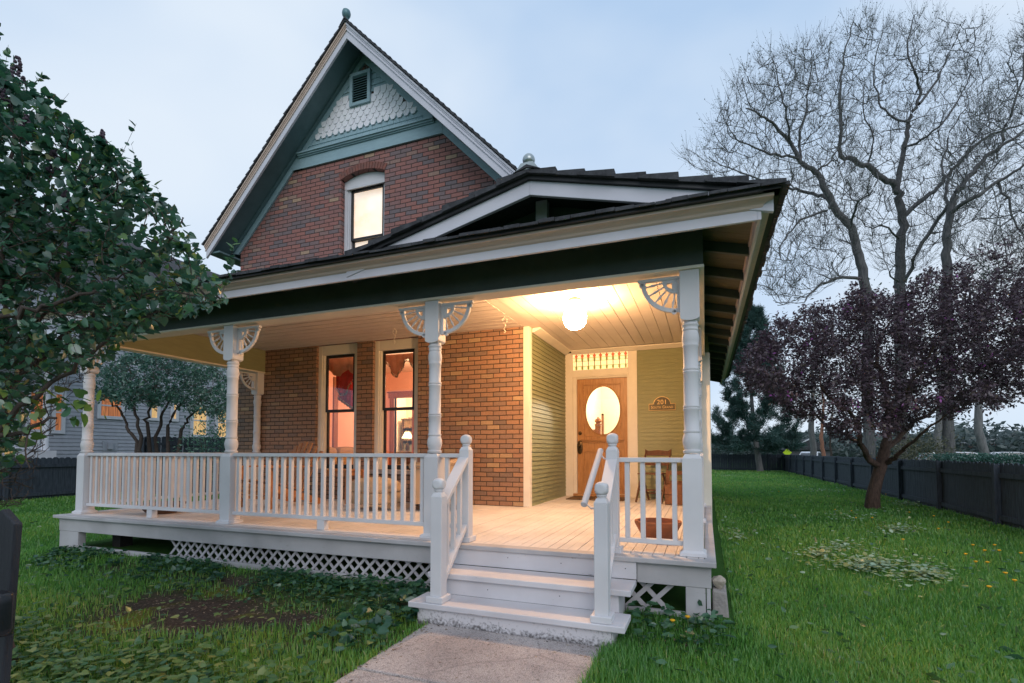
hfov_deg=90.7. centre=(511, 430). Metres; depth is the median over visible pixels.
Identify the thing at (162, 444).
board fence
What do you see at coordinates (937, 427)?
grey trunk tree
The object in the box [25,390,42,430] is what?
window
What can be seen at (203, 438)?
shrub
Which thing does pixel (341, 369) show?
window valance
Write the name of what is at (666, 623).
corner weeds
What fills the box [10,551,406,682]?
violet leaves
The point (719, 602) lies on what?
stone block
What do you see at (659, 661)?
weed leaves
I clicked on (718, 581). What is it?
rock
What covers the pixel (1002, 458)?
hedge
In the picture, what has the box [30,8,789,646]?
brick house
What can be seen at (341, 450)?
sofa
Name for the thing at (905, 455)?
round shrub
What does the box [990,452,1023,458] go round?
parked car
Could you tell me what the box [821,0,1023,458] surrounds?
cottonwood tree
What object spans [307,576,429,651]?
step weeds
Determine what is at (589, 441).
front door
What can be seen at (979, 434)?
grey trunk tree
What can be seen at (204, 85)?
sky
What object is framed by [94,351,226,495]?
flowering shrub
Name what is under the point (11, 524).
fence post
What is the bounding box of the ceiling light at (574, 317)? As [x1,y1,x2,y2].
[563,298,585,329]
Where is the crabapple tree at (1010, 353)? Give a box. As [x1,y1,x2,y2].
[733,224,1023,508]
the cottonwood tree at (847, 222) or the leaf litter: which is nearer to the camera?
the leaf litter
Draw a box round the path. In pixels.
[334,623,600,682]
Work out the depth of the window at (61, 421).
16.75 m
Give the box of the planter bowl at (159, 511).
[137,501,185,513]
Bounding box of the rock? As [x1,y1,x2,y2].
[711,575,725,588]
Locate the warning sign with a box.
[783,450,791,454]
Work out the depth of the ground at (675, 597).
4.30 m
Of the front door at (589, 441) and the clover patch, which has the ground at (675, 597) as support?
the clover patch
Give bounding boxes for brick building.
[932,439,1004,451]
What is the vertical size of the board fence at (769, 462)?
1.325 m
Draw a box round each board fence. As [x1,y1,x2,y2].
[0,456,193,500]
[141,436,224,493]
[711,453,783,470]
[783,454,1023,529]
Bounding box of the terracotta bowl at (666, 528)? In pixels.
[635,517,681,538]
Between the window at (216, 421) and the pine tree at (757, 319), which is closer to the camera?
the window at (216, 421)
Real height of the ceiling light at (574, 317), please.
0.360 m
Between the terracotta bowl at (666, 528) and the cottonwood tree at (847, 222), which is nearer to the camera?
the terracotta bowl at (666, 528)
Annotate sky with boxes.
[0,0,1023,435]
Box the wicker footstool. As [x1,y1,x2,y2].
[351,477,400,511]
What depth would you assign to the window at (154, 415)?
19.70 m
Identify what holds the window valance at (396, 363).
hanging from the brick house at (376, 198)
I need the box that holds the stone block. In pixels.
[712,583,728,617]
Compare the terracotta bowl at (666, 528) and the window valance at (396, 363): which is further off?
the window valance at (396, 363)
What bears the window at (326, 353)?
in the brick house at (376, 198)
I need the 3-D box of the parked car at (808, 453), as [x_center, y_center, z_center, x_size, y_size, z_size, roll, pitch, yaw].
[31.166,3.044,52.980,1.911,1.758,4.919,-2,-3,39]
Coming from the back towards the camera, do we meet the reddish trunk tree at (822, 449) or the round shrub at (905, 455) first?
the reddish trunk tree at (822, 449)
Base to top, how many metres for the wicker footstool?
0.444 m
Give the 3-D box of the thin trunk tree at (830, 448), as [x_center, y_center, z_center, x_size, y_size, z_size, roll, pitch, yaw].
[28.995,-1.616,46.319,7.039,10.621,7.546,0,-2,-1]
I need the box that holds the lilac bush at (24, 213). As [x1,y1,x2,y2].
[0,23,241,662]
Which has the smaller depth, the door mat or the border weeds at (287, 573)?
the border weeds at (287, 573)
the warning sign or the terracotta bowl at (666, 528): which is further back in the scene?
the warning sign
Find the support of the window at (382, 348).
in the brick house at (376, 198)
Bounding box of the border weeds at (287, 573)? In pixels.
[19,543,429,625]
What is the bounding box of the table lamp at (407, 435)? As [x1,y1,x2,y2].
[402,432,411,450]
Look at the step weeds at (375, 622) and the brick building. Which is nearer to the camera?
the step weeds at (375, 622)
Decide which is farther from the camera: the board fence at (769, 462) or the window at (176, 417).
the board fence at (769, 462)
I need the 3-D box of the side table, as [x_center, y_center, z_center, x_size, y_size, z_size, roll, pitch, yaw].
[-2.626,0.854,7.884,0.480,0.515,0.480,-1,-2,17]
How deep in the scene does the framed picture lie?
12.07 m
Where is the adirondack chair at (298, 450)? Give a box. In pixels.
[241,442,322,508]
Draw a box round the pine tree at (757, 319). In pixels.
[711,303,806,470]
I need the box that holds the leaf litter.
[15,560,730,682]
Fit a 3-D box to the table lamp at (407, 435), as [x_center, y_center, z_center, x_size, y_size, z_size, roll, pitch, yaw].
[-2.710,0.297,13.102,0.300,0.545,0.300,-1,-2,21]
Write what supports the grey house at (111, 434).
on the ground at (675, 597)
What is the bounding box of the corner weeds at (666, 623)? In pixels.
[625,599,735,651]
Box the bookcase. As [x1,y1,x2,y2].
[401,417,411,451]
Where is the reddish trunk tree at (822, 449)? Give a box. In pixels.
[776,348,897,455]
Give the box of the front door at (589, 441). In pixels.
[577,377,627,493]
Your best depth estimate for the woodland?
67.79 m
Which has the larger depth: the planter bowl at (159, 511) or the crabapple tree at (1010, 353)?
the crabapple tree at (1010, 353)
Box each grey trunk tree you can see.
[753,304,898,455]
[849,260,1019,460]
[876,324,1010,459]
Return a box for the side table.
[326,469,363,503]
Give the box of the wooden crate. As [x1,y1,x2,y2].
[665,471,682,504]
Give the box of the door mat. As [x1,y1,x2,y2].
[566,496,624,500]
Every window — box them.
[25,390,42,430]
[50,390,66,433]
[97,395,124,419]
[148,406,160,420]
[170,403,178,421]
[190,404,208,436]
[215,406,225,437]
[312,343,356,472]
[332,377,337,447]
[344,172,384,250]
[369,337,417,474]
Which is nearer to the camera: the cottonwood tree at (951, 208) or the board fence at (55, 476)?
the board fence at (55, 476)
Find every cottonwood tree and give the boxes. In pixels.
[669,15,885,457]
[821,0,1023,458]
[903,3,1023,459]
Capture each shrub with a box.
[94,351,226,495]
[156,404,225,499]
[865,423,974,460]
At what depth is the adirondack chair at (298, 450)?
7.55 m
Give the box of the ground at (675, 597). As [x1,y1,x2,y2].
[1,460,1023,682]
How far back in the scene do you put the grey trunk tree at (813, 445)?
43.81 m
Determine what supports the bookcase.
on the brick house at (376, 198)
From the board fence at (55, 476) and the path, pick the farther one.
the board fence at (55, 476)
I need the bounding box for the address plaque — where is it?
[649,396,675,410]
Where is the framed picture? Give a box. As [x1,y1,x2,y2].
[601,414,603,433]
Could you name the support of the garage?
on the ground at (675, 597)
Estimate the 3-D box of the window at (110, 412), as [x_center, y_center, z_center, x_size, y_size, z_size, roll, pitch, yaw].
[-14.436,-0.906,18.228,0.050,0.966,0.886,-1,-2,21]
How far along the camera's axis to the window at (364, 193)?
8.68 m
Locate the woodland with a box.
[711,415,1023,462]
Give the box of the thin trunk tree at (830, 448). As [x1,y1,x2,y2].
[805,364,856,455]
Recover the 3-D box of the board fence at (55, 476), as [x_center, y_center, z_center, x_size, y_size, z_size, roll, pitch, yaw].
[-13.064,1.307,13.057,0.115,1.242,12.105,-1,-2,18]
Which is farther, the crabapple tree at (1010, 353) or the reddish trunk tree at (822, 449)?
the reddish trunk tree at (822, 449)
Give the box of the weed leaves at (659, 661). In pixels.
[10,490,1023,682]
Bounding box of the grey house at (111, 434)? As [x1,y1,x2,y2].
[0,213,226,458]
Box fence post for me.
[0,509,22,682]
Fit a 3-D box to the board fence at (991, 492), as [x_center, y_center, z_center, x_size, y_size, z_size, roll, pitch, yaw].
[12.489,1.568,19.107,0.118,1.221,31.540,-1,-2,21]
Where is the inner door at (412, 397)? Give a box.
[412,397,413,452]
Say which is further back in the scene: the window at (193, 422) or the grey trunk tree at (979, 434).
the grey trunk tree at (979, 434)
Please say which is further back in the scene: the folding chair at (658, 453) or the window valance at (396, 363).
the window valance at (396, 363)
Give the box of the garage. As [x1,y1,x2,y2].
[781,438,833,455]
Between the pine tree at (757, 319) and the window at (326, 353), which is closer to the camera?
the window at (326, 353)
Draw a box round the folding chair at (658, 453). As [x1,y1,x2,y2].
[635,449,671,503]
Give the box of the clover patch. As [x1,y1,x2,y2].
[716,473,979,596]
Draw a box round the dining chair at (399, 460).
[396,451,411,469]
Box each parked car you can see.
[799,452,821,455]
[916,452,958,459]
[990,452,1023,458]
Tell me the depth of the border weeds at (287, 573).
4.78 m
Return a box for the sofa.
[326,447,353,468]
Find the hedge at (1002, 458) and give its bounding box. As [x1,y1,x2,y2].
[917,450,1023,463]
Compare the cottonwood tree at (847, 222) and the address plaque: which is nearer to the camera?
the address plaque
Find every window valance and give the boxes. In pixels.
[329,357,352,408]
[386,353,412,377]
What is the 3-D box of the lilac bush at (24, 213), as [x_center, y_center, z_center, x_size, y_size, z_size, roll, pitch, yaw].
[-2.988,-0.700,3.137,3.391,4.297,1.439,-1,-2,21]

